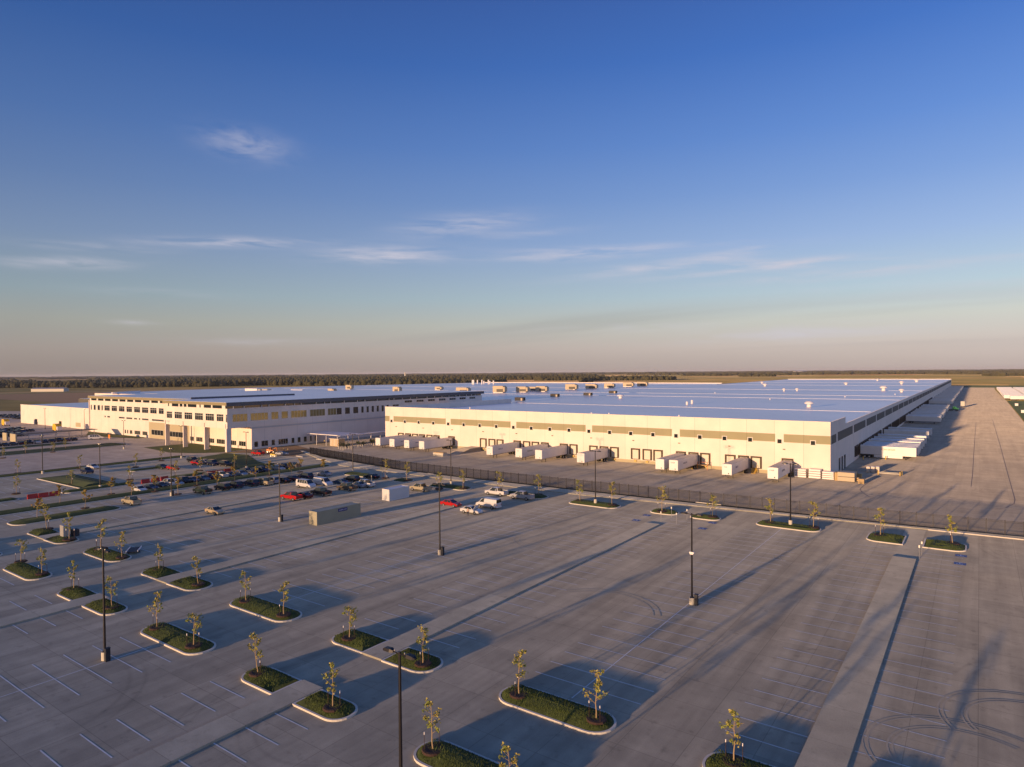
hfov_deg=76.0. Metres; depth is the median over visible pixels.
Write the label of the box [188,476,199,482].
parked car
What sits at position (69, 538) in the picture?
young tree
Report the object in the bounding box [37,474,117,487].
grass strip
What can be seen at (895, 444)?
semi trailer
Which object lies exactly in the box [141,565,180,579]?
grass island
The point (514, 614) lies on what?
parking lines
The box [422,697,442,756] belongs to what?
young tree
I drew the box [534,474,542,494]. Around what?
young tree
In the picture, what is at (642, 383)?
rooftop unit
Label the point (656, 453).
dock door
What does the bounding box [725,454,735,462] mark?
dock door
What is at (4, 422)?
dump container
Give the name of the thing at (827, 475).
wrapped stack
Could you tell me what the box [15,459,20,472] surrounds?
young tree
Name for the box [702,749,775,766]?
grass island
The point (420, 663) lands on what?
young tree
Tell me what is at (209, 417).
window
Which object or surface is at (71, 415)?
annex
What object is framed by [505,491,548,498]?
grass island
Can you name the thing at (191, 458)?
parked suv
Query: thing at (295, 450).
bare ground
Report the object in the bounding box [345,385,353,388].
rooftop unit
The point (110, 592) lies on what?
young tree
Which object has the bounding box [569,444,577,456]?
dock door
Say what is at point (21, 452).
grass strip
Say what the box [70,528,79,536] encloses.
utility cabinet
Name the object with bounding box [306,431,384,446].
entrance canopy
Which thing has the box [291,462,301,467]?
pickup truck
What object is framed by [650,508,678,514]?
grass island
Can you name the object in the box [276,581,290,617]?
young tree
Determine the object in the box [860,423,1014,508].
tar seams
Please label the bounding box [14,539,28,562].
young tree
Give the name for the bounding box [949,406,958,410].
yard tractor
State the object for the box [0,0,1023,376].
sky
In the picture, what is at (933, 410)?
semi trailer
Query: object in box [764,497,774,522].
young tree
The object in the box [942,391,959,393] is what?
semi trailer
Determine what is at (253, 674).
young tree
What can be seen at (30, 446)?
grass strip
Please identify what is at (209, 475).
parked suv
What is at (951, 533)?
young tree
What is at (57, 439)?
parked car
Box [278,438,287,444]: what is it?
window
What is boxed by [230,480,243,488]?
parked suv
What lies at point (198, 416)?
window
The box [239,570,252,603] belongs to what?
young tree
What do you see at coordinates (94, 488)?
grass strip
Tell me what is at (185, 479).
parked suv
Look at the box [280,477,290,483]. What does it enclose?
parked car
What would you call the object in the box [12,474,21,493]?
young tree
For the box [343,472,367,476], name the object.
grass island
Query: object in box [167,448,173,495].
lamp post
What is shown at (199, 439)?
window
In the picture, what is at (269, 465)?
young tree
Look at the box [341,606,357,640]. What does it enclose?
young tree
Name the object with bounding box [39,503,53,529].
young tree
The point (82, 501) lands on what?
grass strip
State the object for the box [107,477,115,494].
young tree
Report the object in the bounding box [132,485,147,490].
parked car
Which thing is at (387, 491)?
door
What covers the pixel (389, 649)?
lamp post
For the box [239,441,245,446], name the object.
window
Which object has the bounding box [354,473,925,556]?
crossing walk
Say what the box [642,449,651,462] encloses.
dock door
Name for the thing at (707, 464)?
dock platform
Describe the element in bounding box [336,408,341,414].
window
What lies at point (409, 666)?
grass island
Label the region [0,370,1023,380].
woodland
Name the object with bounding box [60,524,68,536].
utility cabinet
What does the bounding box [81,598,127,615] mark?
grass island
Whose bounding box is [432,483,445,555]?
lamp post
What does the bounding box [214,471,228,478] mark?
pickup truck
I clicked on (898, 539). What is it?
grass island
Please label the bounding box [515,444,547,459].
semi trailer
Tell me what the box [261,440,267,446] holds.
window
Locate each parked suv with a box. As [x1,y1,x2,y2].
[80,466,93,473]
[177,476,191,482]
[187,456,198,461]
[202,472,217,478]
[206,459,217,465]
[214,482,230,490]
[218,460,230,466]
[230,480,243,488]
[243,478,259,486]
[257,466,269,472]
[268,476,278,482]
[279,463,292,468]
[297,472,313,478]
[343,475,359,481]
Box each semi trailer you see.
[376,434,408,447]
[389,435,422,448]
[404,436,437,448]
[419,437,452,451]
[486,442,519,457]
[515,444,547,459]
[535,445,567,461]
[577,448,607,465]
[655,453,684,471]
[669,454,697,473]
[722,457,748,477]
[767,460,792,481]
[860,444,916,459]
[863,443,918,458]
[865,442,919,453]
[866,441,920,451]
[869,439,920,443]
[871,438,922,449]
[874,436,924,446]
[878,434,926,443]
[884,429,928,438]
[888,427,931,435]
[906,415,940,422]
[908,414,941,419]
[911,412,943,418]
[912,411,944,416]
[914,410,945,414]
[916,408,945,409]
[919,407,947,411]
[921,405,948,410]
[923,404,949,408]
[929,400,952,403]
[935,396,955,399]
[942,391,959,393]
[1010,396,1023,400]
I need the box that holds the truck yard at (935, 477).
[297,387,1023,535]
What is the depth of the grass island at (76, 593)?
86.00 m
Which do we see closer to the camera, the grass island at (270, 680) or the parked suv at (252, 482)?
the grass island at (270, 680)
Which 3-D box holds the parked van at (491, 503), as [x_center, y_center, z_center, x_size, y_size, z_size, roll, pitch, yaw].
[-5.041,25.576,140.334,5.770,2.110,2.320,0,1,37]
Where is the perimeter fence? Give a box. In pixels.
[310,447,1023,535]
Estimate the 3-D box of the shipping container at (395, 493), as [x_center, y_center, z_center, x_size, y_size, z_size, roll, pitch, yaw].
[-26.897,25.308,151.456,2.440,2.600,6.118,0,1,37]
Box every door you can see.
[309,511,312,523]
[313,512,316,524]
[382,489,385,499]
[386,490,388,499]
[480,438,486,449]
[488,439,495,445]
[496,439,503,444]
[523,441,529,446]
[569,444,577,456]
[589,445,597,449]
[610,447,618,459]
[631,448,639,461]
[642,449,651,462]
[653,450,662,460]
[700,453,709,466]
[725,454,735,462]
[750,456,761,470]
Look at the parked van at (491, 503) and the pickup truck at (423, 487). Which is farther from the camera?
the pickup truck at (423, 487)
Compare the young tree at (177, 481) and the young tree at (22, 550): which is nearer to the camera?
the young tree at (22, 550)
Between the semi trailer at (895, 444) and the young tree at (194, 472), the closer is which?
the young tree at (194, 472)
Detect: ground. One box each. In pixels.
[0,370,1023,452]
[0,392,310,455]
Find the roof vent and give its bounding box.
[804,401,813,406]
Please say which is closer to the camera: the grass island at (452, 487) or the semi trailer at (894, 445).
the grass island at (452, 487)
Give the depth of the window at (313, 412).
277.06 m
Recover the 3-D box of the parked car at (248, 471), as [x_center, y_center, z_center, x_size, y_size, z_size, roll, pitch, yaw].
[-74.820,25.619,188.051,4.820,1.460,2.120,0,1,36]
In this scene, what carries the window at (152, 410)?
in the office building at (228, 420)
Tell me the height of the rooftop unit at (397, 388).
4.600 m
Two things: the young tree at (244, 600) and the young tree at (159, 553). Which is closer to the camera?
the young tree at (244, 600)
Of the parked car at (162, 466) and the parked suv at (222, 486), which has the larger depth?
the parked car at (162, 466)
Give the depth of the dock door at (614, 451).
211.47 m
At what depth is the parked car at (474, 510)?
134.28 m
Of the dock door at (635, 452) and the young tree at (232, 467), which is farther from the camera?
the dock door at (635, 452)
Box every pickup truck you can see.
[121,495,141,505]
[160,478,176,485]
[192,485,212,494]
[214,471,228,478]
[251,450,264,455]
[258,477,273,485]
[280,491,302,500]
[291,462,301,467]
[310,487,331,496]
[336,482,357,490]
[360,479,375,487]
[409,482,431,491]
[484,487,508,496]
[509,490,534,500]
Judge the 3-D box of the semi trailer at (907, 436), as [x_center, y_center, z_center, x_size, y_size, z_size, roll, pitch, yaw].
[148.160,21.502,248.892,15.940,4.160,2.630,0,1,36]
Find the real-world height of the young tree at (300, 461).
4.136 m
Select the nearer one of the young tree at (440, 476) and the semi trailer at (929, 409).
the young tree at (440, 476)
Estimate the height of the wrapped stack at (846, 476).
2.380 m
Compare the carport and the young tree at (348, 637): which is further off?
the carport
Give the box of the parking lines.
[0,466,962,766]
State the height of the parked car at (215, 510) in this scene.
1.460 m
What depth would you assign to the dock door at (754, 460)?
185.65 m
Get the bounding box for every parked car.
[54,437,62,441]
[86,464,98,468]
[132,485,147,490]
[143,483,158,488]
[154,481,168,486]
[155,464,166,468]
[166,465,179,469]
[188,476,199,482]
[190,460,202,464]
[196,475,210,480]
[205,506,224,514]
[225,472,236,476]
[233,470,247,475]
[246,470,258,473]
[271,465,285,469]
[275,451,288,455]
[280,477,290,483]
[288,475,299,481]
[298,492,312,498]
[316,470,331,476]
[332,478,348,483]
[352,481,365,487]
[363,473,379,479]
[440,499,461,506]
[460,505,482,514]
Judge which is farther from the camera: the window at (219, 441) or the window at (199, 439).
the window at (199, 439)
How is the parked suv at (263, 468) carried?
on the parking lot
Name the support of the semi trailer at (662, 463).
on the truck yard at (935, 477)
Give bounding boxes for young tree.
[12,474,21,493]
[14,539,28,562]
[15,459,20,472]
[31,498,42,508]
[35,547,48,575]
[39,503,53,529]
[52,485,65,502]
[61,512,75,540]
[66,470,74,484]
[66,560,79,590]
[80,490,92,508]
[94,519,107,549]
[105,576,119,609]
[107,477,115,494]
[114,531,127,558]
[126,465,133,479]
[126,480,136,494]
[132,453,138,467]
[147,591,164,630]
[151,475,158,491]
[153,543,164,570]
[174,477,181,494]
[185,613,203,648]
[190,555,204,585]
[193,469,200,485]
[212,471,221,480]
[230,466,237,480]
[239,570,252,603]
[247,632,265,677]
[264,461,274,475]
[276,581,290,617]
[296,458,303,472]
[322,662,341,712]
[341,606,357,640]
[380,459,388,478]
[403,462,410,480]
[414,624,431,667]
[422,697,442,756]
[435,471,443,489]
[459,470,466,488]
[495,471,502,489]
[498,741,519,766]
[509,649,527,699]
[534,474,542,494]
[576,479,582,500]
[582,669,607,724]
[607,482,616,505]
[655,486,668,512]
[707,495,717,517]
[719,709,745,766]
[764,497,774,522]
[808,501,820,528]
[873,507,887,535]
[945,514,959,544]
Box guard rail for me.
[878,470,901,475]
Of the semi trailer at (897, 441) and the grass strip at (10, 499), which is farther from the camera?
the semi trailer at (897, 441)
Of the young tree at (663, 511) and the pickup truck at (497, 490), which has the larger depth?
the pickup truck at (497, 490)
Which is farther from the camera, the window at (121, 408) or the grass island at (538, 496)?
the window at (121, 408)
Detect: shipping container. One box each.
[309,502,360,525]
[382,485,408,500]
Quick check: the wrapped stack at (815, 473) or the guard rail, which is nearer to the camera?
the wrapped stack at (815, 473)
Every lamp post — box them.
[40,435,43,473]
[95,547,110,661]
[96,444,101,486]
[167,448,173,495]
[275,463,283,521]
[352,434,355,471]
[383,646,416,766]
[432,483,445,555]
[447,440,454,483]
[590,450,600,502]
[681,512,702,605]
[782,463,798,524]
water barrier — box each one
[27,493,37,498]
[38,492,48,497]
[49,491,59,495]
[141,479,149,483]
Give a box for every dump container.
[1,419,9,425]
[52,424,61,430]
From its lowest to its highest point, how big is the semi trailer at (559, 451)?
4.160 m
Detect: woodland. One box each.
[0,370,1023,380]
[0,374,604,387]
[579,373,775,381]
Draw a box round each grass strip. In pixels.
[0,442,72,449]
[0,443,126,455]
[0,455,186,477]
[0,464,330,515]
[0,497,19,502]
[7,506,120,525]
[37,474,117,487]
[61,482,135,493]
[130,467,160,471]
[168,463,277,478]
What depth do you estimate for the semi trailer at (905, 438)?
238.22 m
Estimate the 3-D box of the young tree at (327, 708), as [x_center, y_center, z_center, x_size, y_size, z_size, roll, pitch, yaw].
[-15.368,25.693,55.879,1.986,3.938,1.674,0,1,28]
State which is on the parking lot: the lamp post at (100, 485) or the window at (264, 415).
the lamp post at (100, 485)
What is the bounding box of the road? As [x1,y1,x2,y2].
[0,411,242,474]
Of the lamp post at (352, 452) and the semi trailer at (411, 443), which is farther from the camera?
the semi trailer at (411, 443)
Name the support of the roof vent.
on the warehouse
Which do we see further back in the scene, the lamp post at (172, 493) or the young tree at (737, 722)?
the lamp post at (172, 493)
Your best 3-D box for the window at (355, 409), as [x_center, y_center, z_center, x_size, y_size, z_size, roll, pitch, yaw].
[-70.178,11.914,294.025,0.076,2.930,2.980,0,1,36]
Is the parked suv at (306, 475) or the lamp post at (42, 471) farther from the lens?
the lamp post at (42, 471)
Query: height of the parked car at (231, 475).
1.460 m
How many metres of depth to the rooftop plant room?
568.78 m
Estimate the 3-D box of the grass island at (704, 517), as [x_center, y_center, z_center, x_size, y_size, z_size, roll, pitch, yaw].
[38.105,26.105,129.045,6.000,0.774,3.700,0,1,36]
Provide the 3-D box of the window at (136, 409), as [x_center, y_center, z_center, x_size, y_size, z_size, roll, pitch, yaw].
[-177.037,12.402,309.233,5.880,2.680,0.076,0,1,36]
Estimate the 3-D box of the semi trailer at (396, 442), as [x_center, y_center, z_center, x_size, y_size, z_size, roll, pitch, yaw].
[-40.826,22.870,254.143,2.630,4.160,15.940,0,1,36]
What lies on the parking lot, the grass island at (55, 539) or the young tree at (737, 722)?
the grass island at (55, 539)
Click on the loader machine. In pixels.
(270, 450)
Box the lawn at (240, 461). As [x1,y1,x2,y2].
[86,385,1023,472]
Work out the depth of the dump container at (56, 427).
340.74 m
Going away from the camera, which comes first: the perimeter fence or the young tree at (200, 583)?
the young tree at (200, 583)
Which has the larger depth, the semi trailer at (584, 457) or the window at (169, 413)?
the window at (169, 413)
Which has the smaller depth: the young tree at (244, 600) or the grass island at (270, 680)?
the grass island at (270, 680)
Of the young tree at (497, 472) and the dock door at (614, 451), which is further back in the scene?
the dock door at (614, 451)
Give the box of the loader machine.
[266,447,277,452]
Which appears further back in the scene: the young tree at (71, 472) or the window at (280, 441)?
the window at (280, 441)
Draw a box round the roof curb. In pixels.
[112,391,139,393]
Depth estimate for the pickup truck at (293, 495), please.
150.03 m
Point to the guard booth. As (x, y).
(333, 441)
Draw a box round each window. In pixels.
[104,405,109,410]
[119,406,124,411]
[126,406,131,411]
[134,407,139,412]
[142,407,147,412]
[150,408,156,413]
[151,429,163,435]
[159,408,163,413]
[167,411,171,417]
[170,431,182,437]
[174,412,181,418]
[184,412,191,419]
[195,413,202,419]
[196,437,202,441]
[206,413,213,420]
[217,414,223,421]
[217,439,224,443]
[232,413,247,421]
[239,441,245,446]
[250,412,267,420]
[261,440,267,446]
[271,412,278,418]
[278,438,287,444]
[281,411,287,418]
[291,410,306,417]
[310,409,324,416]
[328,408,335,414]
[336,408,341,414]
[345,407,349,413]
[353,407,357,412]
[747,437,752,441]
[810,440,815,445]
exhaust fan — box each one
[515,397,524,400]
[550,394,559,396]
[583,393,592,395]
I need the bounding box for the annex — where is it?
[20,398,89,428]
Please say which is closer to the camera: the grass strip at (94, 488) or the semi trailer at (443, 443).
the grass strip at (94, 488)
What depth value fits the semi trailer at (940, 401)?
520.54 m
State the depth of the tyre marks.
53.92 m
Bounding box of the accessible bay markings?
[632,514,966,565]
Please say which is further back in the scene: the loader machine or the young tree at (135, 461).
the loader machine
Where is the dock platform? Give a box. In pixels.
[697,462,708,469]
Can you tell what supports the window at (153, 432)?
in the office building at (228, 420)
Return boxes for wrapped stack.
[794,468,807,477]
[808,468,821,478]
[822,470,834,479]
[837,470,855,481]
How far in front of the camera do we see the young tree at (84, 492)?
141.19 m
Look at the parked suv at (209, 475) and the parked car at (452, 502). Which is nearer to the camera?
the parked car at (452, 502)
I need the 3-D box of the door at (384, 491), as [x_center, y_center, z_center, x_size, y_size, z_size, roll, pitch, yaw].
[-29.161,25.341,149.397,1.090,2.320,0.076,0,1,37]
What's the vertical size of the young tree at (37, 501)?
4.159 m
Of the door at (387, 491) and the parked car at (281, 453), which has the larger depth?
the parked car at (281, 453)
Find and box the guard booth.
[329,438,345,446]
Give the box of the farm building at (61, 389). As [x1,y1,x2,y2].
[31,387,68,391]
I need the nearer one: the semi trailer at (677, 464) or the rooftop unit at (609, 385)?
the semi trailer at (677, 464)
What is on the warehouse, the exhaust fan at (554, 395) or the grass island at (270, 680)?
the exhaust fan at (554, 395)
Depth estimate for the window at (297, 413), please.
269.39 m
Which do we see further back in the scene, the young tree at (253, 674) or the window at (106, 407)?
the window at (106, 407)
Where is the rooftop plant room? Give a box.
[245,388,270,390]
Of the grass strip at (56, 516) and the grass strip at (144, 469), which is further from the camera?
the grass strip at (144, 469)
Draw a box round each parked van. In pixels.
[88,435,103,439]
[296,478,315,488]
[313,476,332,485]
[475,497,501,508]
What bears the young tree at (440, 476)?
on the parking lot
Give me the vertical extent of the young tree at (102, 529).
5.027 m
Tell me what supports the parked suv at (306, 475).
on the parking lot
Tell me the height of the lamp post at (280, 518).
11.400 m
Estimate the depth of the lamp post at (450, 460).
166.98 m
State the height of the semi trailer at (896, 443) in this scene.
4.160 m
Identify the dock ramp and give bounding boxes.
[448,446,481,453]
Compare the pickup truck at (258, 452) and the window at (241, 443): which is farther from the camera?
the window at (241, 443)
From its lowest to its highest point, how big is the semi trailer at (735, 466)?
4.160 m
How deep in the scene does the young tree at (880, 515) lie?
112.59 m
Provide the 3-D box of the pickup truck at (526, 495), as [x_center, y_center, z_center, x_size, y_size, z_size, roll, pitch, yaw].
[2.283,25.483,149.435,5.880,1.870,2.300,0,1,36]
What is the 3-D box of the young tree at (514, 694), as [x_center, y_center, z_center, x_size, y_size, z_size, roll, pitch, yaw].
[0.587,25.494,57.863,1.718,4.022,1.757,-1,1,-23]
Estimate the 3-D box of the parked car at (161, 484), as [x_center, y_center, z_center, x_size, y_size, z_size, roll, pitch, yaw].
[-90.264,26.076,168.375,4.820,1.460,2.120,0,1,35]
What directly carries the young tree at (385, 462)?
on the parking lot
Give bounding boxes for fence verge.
[311,452,1023,536]
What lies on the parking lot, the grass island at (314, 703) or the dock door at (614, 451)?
the grass island at (314, 703)
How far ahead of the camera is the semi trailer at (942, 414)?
374.29 m
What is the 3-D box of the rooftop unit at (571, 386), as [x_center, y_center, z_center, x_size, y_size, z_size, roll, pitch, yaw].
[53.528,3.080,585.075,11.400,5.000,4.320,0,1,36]
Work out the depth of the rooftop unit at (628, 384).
680.34 m
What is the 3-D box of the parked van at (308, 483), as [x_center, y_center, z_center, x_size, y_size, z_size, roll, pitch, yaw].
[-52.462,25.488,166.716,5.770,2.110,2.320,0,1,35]
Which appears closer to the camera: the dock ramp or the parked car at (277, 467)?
the parked car at (277, 467)
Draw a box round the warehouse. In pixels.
[95,379,950,475]
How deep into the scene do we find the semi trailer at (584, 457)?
203.92 m
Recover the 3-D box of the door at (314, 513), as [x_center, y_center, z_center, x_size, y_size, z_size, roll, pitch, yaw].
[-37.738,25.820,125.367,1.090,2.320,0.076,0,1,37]
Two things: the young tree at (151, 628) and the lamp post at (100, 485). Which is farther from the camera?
the lamp post at (100, 485)
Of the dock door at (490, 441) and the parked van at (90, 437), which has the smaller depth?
the dock door at (490, 441)
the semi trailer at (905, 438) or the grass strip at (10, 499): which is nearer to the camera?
the grass strip at (10, 499)
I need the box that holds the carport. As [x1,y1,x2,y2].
[2,428,97,441]
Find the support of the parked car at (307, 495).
on the parking lot
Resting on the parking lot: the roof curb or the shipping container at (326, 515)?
the shipping container at (326, 515)
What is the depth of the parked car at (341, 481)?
170.72 m
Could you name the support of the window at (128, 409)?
in the office building at (228, 420)
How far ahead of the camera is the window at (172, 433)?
288.45 m
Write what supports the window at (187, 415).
in the office building at (228, 420)
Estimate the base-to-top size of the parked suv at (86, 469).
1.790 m
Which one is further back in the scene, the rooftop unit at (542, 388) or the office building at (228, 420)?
the rooftop unit at (542, 388)
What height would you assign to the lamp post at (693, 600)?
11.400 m
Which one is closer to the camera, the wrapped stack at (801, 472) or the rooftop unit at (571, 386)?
the wrapped stack at (801, 472)
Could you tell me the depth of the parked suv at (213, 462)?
208.83 m
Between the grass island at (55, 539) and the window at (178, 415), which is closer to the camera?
the grass island at (55, 539)
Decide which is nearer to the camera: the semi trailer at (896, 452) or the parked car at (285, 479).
the parked car at (285, 479)
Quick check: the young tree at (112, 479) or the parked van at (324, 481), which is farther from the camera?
the parked van at (324, 481)
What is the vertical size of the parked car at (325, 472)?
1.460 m
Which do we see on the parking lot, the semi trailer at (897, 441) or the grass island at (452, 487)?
the grass island at (452, 487)
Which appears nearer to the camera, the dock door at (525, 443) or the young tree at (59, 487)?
the young tree at (59, 487)
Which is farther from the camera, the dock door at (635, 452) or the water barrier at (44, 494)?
the dock door at (635, 452)
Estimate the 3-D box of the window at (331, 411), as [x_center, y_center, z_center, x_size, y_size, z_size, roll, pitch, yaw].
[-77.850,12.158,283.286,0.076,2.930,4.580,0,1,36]
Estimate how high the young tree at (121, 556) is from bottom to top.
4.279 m
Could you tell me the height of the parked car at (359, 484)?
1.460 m
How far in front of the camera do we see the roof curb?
577.42 m
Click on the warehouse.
(718, 425)
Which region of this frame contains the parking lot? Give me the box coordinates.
[0,453,1023,766]
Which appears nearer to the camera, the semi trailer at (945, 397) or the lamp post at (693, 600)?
the lamp post at (693, 600)
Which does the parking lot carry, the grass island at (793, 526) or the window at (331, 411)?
the grass island at (793, 526)
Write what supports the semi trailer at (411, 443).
on the truck yard at (935, 477)
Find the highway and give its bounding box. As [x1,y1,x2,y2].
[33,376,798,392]
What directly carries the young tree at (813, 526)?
on the grass island at (793, 526)
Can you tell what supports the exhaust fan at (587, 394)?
on the warehouse
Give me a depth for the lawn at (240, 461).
256.52 m
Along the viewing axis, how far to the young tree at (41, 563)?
94.28 m
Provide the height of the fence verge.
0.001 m
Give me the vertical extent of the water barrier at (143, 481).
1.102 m
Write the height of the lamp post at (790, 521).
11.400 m
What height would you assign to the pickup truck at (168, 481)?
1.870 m
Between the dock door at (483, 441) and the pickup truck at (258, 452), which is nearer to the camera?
the pickup truck at (258, 452)
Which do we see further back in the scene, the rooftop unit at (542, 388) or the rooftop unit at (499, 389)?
the rooftop unit at (542, 388)
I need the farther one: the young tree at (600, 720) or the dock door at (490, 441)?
the dock door at (490, 441)
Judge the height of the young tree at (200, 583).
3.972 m
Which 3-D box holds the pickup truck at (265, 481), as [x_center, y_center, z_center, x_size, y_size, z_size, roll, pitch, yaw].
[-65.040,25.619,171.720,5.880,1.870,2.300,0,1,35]
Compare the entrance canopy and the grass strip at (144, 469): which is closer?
the grass strip at (144, 469)
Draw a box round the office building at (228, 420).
[88,390,483,451]
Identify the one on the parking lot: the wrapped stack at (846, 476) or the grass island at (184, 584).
the grass island at (184, 584)
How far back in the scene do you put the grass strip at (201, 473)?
195.97 m
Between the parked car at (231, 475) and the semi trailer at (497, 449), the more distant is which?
the semi trailer at (497, 449)
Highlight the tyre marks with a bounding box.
[357,513,1023,762]
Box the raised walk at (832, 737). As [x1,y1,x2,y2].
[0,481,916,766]
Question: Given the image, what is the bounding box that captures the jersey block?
[433,452,446,456]
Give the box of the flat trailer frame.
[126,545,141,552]
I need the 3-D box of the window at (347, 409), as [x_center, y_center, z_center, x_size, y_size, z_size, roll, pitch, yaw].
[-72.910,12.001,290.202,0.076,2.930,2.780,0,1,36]
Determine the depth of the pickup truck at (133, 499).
146.23 m
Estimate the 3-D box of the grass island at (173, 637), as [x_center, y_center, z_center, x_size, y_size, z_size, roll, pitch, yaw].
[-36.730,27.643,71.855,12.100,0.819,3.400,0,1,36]
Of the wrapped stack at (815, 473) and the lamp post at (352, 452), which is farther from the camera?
the lamp post at (352, 452)
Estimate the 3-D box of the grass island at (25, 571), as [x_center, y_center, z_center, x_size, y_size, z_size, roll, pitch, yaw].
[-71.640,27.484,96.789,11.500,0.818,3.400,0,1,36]
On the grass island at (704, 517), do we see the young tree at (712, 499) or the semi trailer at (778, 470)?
the young tree at (712, 499)
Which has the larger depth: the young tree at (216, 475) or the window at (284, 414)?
the window at (284, 414)
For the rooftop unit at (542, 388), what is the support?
on the warehouse
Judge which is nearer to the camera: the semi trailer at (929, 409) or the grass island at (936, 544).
the grass island at (936, 544)
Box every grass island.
[3,562,52,580]
[27,527,58,537]
[43,535,78,543]
[57,585,98,600]
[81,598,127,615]
[83,546,131,561]
[140,621,215,655]
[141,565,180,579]
[166,576,212,590]
[229,595,301,622]
[241,664,300,694]
[292,689,357,721]
[332,629,387,653]
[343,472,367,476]
[381,647,442,673]
[392,477,413,482]
[413,738,507,766]
[429,483,471,490]
[499,684,616,734]
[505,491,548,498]
[569,499,620,508]
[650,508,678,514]
[690,513,720,520]
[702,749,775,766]
[756,520,820,531]
[866,532,906,544]
[922,539,966,551]
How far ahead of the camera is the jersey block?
227.55 m
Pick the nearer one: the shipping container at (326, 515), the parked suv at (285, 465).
the shipping container at (326, 515)
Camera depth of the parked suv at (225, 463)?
206.28 m
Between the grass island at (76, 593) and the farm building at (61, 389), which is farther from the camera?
the farm building at (61, 389)
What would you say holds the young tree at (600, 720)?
on the grass island at (568, 713)
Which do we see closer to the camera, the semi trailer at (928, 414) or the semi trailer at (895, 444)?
the semi trailer at (895, 444)
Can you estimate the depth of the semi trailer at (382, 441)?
253.90 m
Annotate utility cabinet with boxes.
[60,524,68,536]
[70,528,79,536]
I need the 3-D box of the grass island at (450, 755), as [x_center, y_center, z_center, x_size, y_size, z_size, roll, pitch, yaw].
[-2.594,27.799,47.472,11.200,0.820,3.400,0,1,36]
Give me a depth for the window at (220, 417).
246.36 m
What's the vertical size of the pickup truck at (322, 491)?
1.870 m
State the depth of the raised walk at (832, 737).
69.28 m
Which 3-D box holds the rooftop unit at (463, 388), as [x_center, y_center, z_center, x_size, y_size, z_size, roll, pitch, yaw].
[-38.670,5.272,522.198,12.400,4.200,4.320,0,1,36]
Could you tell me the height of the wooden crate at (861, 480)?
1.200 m
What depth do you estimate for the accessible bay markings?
120.36 m
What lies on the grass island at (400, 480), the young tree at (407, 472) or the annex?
the young tree at (407, 472)
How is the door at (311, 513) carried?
in the shipping container at (326, 515)
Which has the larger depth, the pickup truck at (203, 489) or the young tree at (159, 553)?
the pickup truck at (203, 489)
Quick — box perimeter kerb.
[298,451,1023,539]
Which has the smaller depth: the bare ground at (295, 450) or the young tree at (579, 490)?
the young tree at (579, 490)
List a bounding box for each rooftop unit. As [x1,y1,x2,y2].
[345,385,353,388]
[393,387,401,390]
[456,387,470,390]
[493,386,506,392]
[516,386,529,391]
[536,386,548,391]
[565,384,577,389]
[585,384,597,388]
[604,383,615,387]
[623,382,634,386]
[637,382,647,385]
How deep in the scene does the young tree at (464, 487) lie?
162.19 m
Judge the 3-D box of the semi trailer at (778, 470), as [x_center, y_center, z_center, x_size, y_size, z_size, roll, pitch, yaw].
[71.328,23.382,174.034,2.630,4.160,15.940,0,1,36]
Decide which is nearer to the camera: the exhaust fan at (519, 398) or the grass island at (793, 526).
the grass island at (793, 526)
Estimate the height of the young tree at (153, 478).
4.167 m
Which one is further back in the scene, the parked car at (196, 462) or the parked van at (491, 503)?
the parked car at (196, 462)
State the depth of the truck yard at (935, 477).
180.30 m
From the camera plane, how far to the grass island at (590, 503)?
141.57 m
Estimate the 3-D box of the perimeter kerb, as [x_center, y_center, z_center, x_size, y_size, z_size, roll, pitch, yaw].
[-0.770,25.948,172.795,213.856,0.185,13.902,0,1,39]
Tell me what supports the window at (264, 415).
in the office building at (228, 420)
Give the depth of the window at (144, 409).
304.77 m
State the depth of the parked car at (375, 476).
179.35 m
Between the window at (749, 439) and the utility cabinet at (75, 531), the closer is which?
the utility cabinet at (75, 531)
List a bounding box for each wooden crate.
[834,471,837,480]
[858,478,864,483]
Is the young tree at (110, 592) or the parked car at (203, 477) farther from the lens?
the parked car at (203, 477)
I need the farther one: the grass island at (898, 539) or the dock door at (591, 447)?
the dock door at (591, 447)
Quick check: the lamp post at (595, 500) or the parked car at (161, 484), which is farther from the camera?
the parked car at (161, 484)
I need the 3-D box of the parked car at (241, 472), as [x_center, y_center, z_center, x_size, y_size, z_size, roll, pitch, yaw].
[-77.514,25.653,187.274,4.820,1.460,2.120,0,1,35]
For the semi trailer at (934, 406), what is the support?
on the truck yard at (935, 477)

